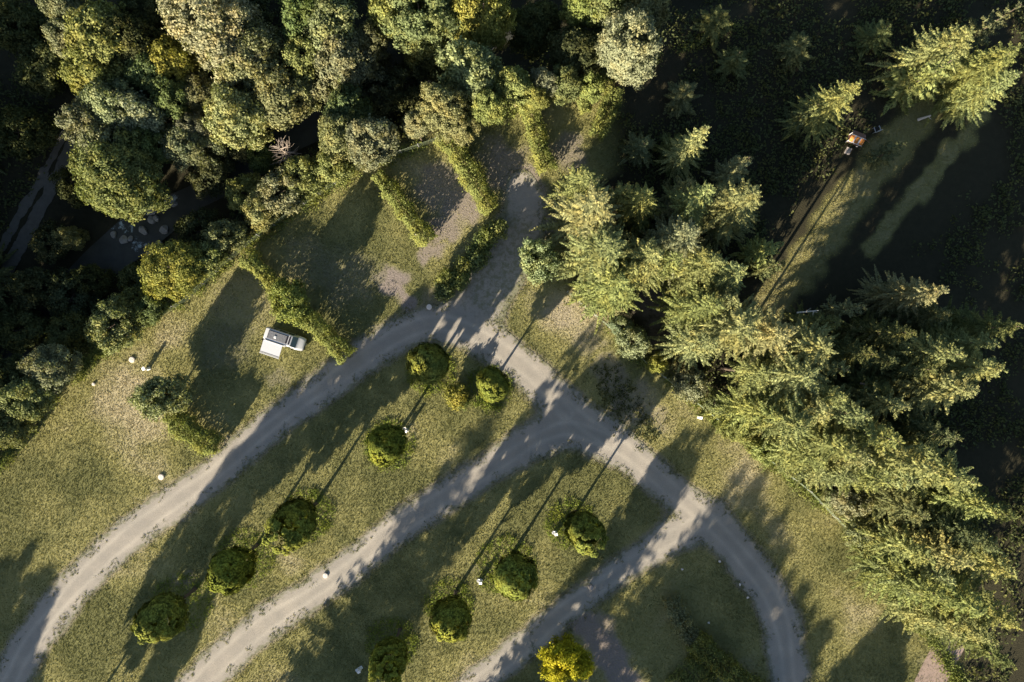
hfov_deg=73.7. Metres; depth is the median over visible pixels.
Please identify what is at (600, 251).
spruce tree
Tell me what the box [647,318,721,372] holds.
spruce tree
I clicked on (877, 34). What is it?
young spruce
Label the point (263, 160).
bushy tree
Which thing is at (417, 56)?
broadleaf tree
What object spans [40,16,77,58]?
broadleaf tree
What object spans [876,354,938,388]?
spruce tree
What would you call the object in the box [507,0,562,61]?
broadleaf tree
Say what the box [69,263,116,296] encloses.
bushy tree
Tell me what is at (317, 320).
hedge
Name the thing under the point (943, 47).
spruce tree
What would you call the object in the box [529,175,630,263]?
spruce tree
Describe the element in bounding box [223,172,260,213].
bushy tree
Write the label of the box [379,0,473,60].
broadleaf tree
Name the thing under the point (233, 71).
broadleaf tree
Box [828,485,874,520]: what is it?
bushy tree
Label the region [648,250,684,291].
spruce tree
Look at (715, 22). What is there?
young spruce
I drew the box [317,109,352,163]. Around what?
broadleaf tree
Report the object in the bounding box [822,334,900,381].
spruce tree
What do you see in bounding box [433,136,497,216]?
hedge
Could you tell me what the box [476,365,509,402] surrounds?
round tree
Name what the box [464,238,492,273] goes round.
shrub
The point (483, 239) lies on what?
shrub
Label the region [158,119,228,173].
broadleaf tree
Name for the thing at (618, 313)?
bushy tree
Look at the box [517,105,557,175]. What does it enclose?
hedge
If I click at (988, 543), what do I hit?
spruce tree
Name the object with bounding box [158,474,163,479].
manhole cover
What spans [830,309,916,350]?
spruce tree
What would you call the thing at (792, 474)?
bushy tree
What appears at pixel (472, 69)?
broadleaf tree
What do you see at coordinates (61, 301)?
bushy tree
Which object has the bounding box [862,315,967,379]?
spruce tree
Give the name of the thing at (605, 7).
broadleaf tree
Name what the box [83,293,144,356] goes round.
bushy tree
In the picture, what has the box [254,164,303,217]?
bushy tree
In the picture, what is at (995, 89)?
spruce tree
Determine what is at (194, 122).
broadleaf tree
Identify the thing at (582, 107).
hedge
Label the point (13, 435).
broadleaf tree
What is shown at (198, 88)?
broadleaf tree
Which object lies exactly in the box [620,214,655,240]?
young spruce
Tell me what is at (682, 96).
young spruce
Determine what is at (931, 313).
spruce tree
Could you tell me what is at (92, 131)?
broadleaf tree
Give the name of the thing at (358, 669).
hookup pillar
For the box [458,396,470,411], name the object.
shrub
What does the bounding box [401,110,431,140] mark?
broadleaf tree
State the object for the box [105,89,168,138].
broadleaf tree
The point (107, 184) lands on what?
broadleaf tree
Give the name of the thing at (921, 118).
bench
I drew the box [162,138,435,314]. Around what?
wire fence
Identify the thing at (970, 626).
spruce tree
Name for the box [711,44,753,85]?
young spruce
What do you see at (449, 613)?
round tree
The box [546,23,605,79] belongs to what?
broadleaf tree
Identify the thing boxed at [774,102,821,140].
young spruce
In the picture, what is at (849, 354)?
spruce tree
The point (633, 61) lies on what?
broadleaf tree
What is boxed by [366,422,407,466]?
round tree
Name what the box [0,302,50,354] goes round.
bushy tree
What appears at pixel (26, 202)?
track
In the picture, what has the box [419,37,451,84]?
broadleaf tree
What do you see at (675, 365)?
bushy tree
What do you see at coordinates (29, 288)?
bushy tree
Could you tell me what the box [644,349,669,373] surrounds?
bushy tree
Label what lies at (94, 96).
broadleaf tree
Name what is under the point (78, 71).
broadleaf tree
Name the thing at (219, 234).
bushy tree
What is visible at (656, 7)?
broadleaf tree
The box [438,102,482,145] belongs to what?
broadleaf tree
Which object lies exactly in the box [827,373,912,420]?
spruce tree
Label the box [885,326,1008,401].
spruce tree
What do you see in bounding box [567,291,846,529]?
wire fence
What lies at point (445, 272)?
shrub
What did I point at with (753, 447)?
bushy tree
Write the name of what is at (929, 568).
spruce tree
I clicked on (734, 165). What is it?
young spruce
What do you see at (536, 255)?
bushy tree
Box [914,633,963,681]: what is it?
footpath
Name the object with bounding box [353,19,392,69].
broadleaf tree
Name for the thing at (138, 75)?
broadleaf tree
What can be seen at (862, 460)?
spruce tree
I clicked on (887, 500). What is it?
spruce tree
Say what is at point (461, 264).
shrub
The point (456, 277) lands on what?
shrub
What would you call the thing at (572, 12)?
broadleaf tree
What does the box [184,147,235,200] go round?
bushy tree
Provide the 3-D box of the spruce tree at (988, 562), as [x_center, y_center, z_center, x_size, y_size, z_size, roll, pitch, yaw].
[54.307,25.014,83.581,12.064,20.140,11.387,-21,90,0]
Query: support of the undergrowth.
on the ground at (980, 168)
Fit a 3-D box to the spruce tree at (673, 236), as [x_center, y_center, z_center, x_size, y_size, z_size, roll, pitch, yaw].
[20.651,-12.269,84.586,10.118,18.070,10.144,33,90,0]
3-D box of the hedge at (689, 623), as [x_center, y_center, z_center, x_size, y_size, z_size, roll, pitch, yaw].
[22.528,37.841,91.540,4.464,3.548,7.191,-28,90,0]
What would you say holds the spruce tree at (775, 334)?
on the ground at (980, 168)
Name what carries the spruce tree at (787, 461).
on the ground at (980, 168)
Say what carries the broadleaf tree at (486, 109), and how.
on the ground at (980, 168)
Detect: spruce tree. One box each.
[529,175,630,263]
[543,163,611,218]
[548,220,636,306]
[563,258,643,335]
[608,182,660,238]
[614,258,648,301]
[616,226,666,299]
[636,211,707,286]
[645,277,726,339]
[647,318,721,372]
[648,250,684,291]
[651,179,716,233]
[653,124,710,182]
[656,241,725,306]
[658,283,738,326]
[689,287,764,363]
[691,174,764,253]
[695,254,748,293]
[697,377,783,437]
[720,346,776,401]
[723,373,803,415]
[727,296,799,367]
[736,383,833,436]
[748,344,830,404]
[748,392,816,452]
[754,433,829,480]
[755,421,858,472]
[761,422,875,473]
[766,313,838,377]
[776,459,859,492]
[780,79,862,151]
[781,299,843,334]
[797,377,847,406]
[802,454,893,497]
[817,375,872,434]
[822,328,879,375]
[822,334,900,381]
[822,366,893,409]
[826,414,905,455]
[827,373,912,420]
[828,415,942,493]
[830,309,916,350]
[837,460,920,490]
[838,510,935,569]
[842,544,923,596]
[846,537,950,608]
[849,265,949,323]
[853,484,931,528]
[858,413,982,502]
[860,508,975,573]
[862,292,952,336]
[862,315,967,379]
[864,527,957,586]
[865,22,975,106]
[870,349,979,419]
[872,398,924,436]
[872,561,989,621]
[872,585,961,640]
[875,583,999,646]
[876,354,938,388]
[879,406,963,450]
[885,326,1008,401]
[886,490,983,546]
[886,511,1017,583]
[889,378,946,408]
[895,498,1002,558]
[900,567,1023,631]
[904,478,1000,521]
[911,41,1021,128]
[913,317,1001,356]
[917,296,1023,341]
[917,479,1018,525]
[924,627,1017,670]
[935,69,1021,130]
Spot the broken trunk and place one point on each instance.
(808, 311)
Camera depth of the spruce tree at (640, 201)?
84.89 m
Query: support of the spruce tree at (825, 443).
on the ground at (980, 168)
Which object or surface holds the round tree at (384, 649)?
on the ground at (980, 168)
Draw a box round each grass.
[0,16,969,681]
[150,353,592,663]
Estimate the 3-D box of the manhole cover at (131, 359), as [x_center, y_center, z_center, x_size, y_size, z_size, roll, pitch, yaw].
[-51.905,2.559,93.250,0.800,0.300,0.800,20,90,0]
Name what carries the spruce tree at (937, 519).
on the ground at (980, 168)
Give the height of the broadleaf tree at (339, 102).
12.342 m
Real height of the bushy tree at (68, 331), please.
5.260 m
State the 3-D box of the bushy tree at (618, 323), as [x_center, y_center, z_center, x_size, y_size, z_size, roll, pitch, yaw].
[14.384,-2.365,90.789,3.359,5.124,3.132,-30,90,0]
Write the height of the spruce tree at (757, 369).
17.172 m
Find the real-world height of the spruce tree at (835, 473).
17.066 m
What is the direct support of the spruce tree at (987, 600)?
on the ground at (980, 168)
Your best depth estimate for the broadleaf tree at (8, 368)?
87.87 m
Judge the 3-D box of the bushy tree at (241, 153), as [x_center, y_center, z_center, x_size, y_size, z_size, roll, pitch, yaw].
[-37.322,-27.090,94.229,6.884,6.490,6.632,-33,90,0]
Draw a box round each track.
[0,94,79,250]
[0,133,78,287]
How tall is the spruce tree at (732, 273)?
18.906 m
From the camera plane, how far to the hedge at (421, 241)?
91.00 m
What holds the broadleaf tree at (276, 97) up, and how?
on the ground at (980, 168)
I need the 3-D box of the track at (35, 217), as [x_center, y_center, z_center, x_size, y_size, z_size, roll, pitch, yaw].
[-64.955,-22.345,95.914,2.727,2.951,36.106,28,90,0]
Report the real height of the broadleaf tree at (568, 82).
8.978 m
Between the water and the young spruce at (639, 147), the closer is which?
the young spruce at (639, 147)
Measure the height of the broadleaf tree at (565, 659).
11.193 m
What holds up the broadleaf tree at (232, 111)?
on the ground at (980, 168)
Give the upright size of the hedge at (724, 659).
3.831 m
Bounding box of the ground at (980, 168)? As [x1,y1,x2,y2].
[0,0,1023,681]
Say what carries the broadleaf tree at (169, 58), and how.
on the ground at (980, 168)
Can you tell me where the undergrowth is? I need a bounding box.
[0,0,1023,681]
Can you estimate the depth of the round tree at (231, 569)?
81.81 m
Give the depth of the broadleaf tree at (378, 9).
84.79 m
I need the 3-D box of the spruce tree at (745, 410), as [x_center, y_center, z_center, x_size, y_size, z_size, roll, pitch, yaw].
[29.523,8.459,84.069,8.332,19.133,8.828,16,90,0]
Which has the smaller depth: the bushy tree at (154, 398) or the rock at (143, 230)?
the bushy tree at (154, 398)
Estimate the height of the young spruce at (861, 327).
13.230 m
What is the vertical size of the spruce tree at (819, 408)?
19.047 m
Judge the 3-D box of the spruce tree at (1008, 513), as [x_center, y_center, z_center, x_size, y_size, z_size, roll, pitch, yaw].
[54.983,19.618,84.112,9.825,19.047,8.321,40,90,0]
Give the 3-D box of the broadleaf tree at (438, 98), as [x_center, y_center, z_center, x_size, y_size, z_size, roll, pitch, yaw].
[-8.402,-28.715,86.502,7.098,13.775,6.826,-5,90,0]
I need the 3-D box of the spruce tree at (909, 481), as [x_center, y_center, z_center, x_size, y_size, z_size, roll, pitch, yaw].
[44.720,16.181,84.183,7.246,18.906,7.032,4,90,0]
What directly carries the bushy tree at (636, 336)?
on the ground at (980, 168)
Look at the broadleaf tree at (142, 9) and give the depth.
87.20 m
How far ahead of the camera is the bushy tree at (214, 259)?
88.92 m
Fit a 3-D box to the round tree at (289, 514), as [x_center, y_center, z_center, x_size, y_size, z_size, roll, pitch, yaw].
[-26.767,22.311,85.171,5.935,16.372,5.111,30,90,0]
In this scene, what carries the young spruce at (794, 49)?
on the ground at (980, 168)
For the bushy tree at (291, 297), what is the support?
on the ground at (980, 168)
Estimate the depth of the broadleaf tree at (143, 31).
84.39 m
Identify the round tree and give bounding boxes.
[130,586,197,644]
[205,543,259,596]
[262,496,318,555]
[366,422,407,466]
[368,627,408,681]
[405,341,449,384]
[427,589,473,642]
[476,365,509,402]
[493,549,539,601]
[563,509,608,557]
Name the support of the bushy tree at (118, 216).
on the ground at (980, 168)
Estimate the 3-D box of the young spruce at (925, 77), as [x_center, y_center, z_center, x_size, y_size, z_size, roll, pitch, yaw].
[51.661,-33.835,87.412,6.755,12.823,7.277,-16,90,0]
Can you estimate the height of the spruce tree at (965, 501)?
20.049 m
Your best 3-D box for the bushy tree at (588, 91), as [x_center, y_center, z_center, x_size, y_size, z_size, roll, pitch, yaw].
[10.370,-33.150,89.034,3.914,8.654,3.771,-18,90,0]
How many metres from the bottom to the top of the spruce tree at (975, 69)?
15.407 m
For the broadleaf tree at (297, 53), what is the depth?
86.10 m
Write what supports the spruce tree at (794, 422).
on the ground at (980, 168)
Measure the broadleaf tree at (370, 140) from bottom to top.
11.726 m
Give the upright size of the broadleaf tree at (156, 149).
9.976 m
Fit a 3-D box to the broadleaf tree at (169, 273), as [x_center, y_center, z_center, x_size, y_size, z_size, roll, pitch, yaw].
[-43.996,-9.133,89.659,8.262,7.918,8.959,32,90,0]
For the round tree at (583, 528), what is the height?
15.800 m
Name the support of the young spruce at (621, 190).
on the ground at (980, 168)
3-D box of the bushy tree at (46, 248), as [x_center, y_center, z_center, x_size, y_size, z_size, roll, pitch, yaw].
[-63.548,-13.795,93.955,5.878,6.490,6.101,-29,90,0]
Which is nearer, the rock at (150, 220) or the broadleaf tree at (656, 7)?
the broadleaf tree at (656, 7)
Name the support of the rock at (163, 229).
on the ground at (980, 168)
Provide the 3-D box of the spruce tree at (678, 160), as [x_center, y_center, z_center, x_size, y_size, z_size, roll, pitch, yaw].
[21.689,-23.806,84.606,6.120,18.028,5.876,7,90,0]
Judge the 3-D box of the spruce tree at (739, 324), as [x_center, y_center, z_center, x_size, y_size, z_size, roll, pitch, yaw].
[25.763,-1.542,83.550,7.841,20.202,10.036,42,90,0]
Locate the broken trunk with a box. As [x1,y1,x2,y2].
[797,308,818,312]
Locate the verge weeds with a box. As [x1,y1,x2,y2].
[0,163,813,681]
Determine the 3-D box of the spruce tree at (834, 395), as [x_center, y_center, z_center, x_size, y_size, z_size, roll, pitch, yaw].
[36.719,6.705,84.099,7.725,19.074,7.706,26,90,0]
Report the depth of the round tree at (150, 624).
81.92 m
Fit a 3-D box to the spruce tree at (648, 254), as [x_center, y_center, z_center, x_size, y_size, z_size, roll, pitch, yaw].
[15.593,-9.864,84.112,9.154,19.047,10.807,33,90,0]
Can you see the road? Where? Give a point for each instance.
(490, 290)
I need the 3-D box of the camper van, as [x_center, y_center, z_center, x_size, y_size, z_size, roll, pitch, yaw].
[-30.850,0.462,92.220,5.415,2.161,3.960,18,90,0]
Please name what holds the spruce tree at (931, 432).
on the ground at (980, 168)
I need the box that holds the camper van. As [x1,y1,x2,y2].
[259,326,307,358]
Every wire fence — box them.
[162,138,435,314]
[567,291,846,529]
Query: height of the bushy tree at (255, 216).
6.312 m
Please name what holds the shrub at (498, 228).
on the ground at (980, 168)
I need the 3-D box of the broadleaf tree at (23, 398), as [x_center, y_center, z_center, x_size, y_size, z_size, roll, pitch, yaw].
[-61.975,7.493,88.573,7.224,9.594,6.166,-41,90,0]
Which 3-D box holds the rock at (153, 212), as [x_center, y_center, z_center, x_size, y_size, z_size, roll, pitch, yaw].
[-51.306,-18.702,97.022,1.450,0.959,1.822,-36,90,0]
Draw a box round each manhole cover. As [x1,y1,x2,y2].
[129,357,134,362]
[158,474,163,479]
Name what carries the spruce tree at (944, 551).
on the ground at (980, 168)
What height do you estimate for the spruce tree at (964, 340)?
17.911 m
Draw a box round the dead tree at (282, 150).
[270,137,301,164]
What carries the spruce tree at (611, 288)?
on the ground at (980, 168)
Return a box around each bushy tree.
[0,0,49,56]
[0,103,59,163]
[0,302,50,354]
[3,265,68,311]
[13,40,66,101]
[27,217,69,265]
[43,309,91,353]
[46,266,102,321]
[47,165,89,208]
[50,225,90,250]
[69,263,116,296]
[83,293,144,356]
[92,202,132,218]
[116,259,153,295]
[116,284,148,311]
[126,370,197,422]
[130,294,168,328]
[133,88,163,110]
[173,206,222,245]
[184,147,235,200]
[184,240,228,278]
[200,218,248,252]
[220,123,270,165]
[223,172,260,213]
[240,191,280,234]
[245,142,280,174]
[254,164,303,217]
[267,277,315,327]
[277,154,329,203]
[311,151,358,183]
[359,69,404,119]
[380,55,430,112]
[517,237,561,285]
[578,70,606,104]
[604,303,625,315]
[607,315,633,334]
[614,323,652,360]
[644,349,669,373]
[668,354,697,374]
[669,366,709,405]
[702,392,728,415]
[716,415,757,444]
[747,437,780,465]
[774,463,797,477]
[820,488,835,508]
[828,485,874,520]
[841,511,878,548]
[902,620,928,633]
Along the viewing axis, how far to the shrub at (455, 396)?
91.24 m
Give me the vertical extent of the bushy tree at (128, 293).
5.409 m
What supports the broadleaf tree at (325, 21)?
on the ground at (980, 168)
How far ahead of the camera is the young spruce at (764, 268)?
88.75 m
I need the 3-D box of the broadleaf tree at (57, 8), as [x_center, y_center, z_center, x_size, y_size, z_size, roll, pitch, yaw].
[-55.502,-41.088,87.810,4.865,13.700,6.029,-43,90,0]
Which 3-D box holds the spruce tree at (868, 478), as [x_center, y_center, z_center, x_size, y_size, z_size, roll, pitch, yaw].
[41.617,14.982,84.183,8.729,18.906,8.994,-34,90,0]
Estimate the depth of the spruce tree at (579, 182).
83.75 m
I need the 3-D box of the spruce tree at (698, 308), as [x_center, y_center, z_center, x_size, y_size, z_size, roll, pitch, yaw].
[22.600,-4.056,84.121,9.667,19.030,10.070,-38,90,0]
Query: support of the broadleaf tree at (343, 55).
on the ground at (980, 168)
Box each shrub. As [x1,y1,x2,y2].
[433,275,457,303]
[434,266,451,285]
[442,379,468,410]
[446,268,471,292]
[453,254,473,279]
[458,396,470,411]
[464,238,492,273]
[471,224,492,252]
[485,217,508,246]
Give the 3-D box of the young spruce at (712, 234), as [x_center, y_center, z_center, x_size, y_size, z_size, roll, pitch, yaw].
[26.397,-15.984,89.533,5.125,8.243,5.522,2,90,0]
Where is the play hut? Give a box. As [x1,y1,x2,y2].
[844,130,869,154]
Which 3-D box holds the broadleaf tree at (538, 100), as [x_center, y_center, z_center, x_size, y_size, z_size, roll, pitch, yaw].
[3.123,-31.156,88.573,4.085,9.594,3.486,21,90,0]
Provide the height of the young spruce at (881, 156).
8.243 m
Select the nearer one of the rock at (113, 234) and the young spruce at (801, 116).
the young spruce at (801, 116)
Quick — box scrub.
[573,357,667,452]
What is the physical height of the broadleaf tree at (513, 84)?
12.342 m
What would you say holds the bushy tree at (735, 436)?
on the ground at (980, 168)
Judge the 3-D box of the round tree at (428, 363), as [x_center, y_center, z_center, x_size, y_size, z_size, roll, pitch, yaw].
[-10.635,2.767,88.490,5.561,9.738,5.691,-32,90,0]
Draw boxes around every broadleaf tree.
[0,352,27,387]
[0,373,56,425]
[0,410,37,449]
[17,342,84,393]
[35,0,83,21]
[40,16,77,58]
[52,97,119,145]
[55,44,120,95]
[62,0,152,83]
[66,126,173,225]
[76,77,150,136]
[76,120,117,155]
[101,9,163,66]
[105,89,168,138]
[116,0,166,33]
[119,48,166,97]
[128,123,171,163]
[136,239,207,301]
[145,32,203,83]
[148,73,195,120]
[155,0,274,87]
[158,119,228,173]
[174,69,217,112]
[175,109,217,149]
[200,79,274,150]
[206,16,283,88]
[245,57,314,131]
[246,0,274,28]
[277,0,322,40]
[277,33,320,83]
[293,75,323,113]
[301,0,361,63]
[305,30,386,103]
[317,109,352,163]
[319,74,352,91]
[321,81,373,128]
[344,113,400,172]
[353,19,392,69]
[366,0,399,48]
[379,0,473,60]
[397,33,447,69]
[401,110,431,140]
[415,80,471,141]
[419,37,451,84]
[433,35,503,108]
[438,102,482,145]
[443,0,516,50]
[468,84,506,125]
[493,65,532,109]
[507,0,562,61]
[523,85,551,114]
[530,65,557,95]
[536,632,594,681]
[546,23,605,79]
[551,62,583,106]
[558,0,598,32]
[580,0,635,48]
[594,1,664,90]
[622,0,671,31]
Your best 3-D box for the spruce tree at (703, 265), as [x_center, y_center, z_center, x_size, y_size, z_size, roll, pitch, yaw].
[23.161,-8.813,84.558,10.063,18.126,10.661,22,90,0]
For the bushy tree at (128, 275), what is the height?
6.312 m
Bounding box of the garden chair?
[872,126,882,133]
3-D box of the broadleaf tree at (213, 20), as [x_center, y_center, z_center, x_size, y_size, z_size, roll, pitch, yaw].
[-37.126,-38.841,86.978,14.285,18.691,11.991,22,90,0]
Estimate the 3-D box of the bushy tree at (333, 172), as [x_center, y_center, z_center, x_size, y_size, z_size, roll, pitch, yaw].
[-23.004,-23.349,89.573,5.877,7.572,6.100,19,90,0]
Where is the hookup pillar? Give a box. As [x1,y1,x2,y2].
[355,665,362,673]
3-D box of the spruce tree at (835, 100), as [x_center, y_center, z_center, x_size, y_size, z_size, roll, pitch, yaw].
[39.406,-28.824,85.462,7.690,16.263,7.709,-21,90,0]
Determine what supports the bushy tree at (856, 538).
on the ground at (980, 168)
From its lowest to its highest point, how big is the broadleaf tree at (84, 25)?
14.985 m
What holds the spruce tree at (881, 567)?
on the ground at (980, 168)
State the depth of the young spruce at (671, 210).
88.38 m
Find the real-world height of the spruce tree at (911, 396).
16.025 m
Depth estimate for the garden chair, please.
92.71 m
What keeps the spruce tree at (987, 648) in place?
on the ground at (980, 168)
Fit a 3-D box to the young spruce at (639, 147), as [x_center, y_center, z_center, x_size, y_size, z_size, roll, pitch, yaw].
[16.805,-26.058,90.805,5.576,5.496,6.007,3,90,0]
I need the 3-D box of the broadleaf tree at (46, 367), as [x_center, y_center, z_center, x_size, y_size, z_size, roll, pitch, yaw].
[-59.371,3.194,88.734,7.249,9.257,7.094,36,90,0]
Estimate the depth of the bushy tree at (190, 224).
91.96 m
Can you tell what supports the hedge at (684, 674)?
on the ground at (980, 168)
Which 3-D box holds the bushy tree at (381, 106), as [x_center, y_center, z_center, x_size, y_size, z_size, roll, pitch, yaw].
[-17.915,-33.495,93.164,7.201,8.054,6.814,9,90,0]
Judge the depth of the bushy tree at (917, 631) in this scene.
90.32 m
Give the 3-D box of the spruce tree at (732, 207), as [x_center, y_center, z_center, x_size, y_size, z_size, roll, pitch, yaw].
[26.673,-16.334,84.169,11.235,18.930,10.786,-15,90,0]
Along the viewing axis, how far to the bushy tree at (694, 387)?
88.51 m
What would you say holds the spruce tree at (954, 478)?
on the ground at (980, 168)
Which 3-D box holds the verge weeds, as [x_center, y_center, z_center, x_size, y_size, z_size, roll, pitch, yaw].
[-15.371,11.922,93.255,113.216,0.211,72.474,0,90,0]
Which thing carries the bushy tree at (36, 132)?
on the ground at (980, 168)
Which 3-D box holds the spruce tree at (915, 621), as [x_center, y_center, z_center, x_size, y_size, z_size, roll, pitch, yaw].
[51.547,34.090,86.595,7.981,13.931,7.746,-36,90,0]
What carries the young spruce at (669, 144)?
on the ground at (980, 168)
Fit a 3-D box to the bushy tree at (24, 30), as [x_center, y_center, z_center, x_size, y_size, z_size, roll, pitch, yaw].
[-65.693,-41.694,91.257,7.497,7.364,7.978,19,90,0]
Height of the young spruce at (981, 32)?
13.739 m
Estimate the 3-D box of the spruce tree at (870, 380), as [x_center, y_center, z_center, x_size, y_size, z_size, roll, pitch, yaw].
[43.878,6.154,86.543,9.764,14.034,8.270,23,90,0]
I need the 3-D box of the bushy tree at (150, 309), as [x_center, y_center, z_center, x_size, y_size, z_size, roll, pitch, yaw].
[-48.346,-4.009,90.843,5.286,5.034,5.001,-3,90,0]
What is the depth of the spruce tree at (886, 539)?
84.47 m
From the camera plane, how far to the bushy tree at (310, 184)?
88.71 m
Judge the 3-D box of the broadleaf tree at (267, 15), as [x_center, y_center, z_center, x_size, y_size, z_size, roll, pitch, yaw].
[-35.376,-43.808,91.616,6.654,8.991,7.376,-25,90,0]
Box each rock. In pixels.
[110,231,116,237]
[119,235,128,243]
[139,226,147,234]
[146,207,156,214]
[147,215,155,223]
[153,215,158,221]
[159,225,167,233]
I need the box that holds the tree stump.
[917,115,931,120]
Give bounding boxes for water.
[0,31,512,359]
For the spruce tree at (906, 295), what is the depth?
85.68 m
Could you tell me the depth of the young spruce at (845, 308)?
88.33 m
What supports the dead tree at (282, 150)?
on the ground at (980, 168)
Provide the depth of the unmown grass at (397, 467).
93.12 m
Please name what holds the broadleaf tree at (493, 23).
on the ground at (980, 168)
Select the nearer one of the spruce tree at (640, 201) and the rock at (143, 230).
the spruce tree at (640, 201)
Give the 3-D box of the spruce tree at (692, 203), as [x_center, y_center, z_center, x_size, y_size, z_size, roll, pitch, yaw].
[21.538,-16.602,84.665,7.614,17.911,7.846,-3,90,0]
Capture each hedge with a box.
[156,405,224,460]
[238,247,357,364]
[370,169,437,248]
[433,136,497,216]
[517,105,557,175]
[576,97,591,114]
[587,85,626,141]
[661,592,700,645]
[665,644,719,681]
[685,627,765,681]
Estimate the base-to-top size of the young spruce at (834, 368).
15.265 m
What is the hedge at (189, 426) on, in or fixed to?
on the ground at (980, 168)
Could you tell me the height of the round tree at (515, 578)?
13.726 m
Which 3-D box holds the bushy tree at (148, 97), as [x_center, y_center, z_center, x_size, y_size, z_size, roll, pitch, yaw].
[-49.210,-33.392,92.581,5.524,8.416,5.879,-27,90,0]
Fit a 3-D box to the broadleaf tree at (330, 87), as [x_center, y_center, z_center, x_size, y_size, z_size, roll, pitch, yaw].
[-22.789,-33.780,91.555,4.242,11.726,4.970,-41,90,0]
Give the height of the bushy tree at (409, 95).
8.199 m
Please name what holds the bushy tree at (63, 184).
on the ground at (980, 168)
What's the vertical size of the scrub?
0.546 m
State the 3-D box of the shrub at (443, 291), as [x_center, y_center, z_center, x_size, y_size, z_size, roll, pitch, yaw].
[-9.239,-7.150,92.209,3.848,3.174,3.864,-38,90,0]
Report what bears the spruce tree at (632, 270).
on the ground at (980, 168)
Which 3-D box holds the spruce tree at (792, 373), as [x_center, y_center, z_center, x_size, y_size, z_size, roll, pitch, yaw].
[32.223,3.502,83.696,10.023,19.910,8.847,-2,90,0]
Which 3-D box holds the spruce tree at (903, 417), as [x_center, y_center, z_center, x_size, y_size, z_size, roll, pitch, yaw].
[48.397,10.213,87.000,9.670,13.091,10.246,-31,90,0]
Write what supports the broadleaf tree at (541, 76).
on the ground at (980, 168)
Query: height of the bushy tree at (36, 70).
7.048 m
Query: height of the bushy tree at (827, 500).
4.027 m
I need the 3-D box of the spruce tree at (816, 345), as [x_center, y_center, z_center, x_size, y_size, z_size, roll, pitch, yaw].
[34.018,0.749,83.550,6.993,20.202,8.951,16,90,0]
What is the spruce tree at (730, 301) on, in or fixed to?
on the ground at (980, 168)
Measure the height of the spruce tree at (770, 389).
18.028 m
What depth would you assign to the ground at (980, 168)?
93.32 m
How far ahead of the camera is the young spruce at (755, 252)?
87.88 m
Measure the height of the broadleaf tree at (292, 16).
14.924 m
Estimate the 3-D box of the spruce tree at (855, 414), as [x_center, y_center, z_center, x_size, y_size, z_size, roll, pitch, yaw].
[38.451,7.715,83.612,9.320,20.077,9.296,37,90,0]
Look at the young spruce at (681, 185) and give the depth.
87.26 m
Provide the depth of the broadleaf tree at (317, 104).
88.47 m
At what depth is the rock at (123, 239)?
96.76 m
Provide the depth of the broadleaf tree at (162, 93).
87.21 m
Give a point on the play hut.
(857, 138)
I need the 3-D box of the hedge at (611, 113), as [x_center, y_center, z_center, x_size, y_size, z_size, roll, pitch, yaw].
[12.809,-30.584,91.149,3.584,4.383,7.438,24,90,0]
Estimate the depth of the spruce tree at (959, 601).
79.25 m
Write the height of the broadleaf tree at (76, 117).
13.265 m
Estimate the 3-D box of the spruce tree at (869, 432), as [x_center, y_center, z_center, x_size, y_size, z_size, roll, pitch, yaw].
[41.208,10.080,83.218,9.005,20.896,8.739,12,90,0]
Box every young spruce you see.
[604,181,634,212]
[615,128,656,170]
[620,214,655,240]
[648,198,679,228]
[650,131,690,177]
[658,175,696,204]
[663,81,702,118]
[690,4,733,52]
[701,155,753,187]
[701,219,722,243]
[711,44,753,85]
[728,232,784,270]
[745,255,785,281]
[774,30,814,74]
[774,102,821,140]
[797,354,850,378]
[819,294,867,323]
[829,321,891,345]
[845,18,892,61]
[860,140,907,171]
[868,55,952,116]
[954,0,1023,60]
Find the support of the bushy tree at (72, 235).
on the ground at (980, 168)
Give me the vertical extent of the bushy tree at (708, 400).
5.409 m
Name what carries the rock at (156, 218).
in the water
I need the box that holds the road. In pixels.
[0,170,809,681]
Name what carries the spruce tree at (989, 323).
on the ground at (980, 168)
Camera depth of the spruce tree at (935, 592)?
84.12 m
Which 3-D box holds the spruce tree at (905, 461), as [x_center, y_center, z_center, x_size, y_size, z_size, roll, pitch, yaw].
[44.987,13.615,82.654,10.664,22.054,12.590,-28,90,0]
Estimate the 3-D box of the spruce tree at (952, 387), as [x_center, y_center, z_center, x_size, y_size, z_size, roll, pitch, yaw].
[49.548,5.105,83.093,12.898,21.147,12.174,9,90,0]
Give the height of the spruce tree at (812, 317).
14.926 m

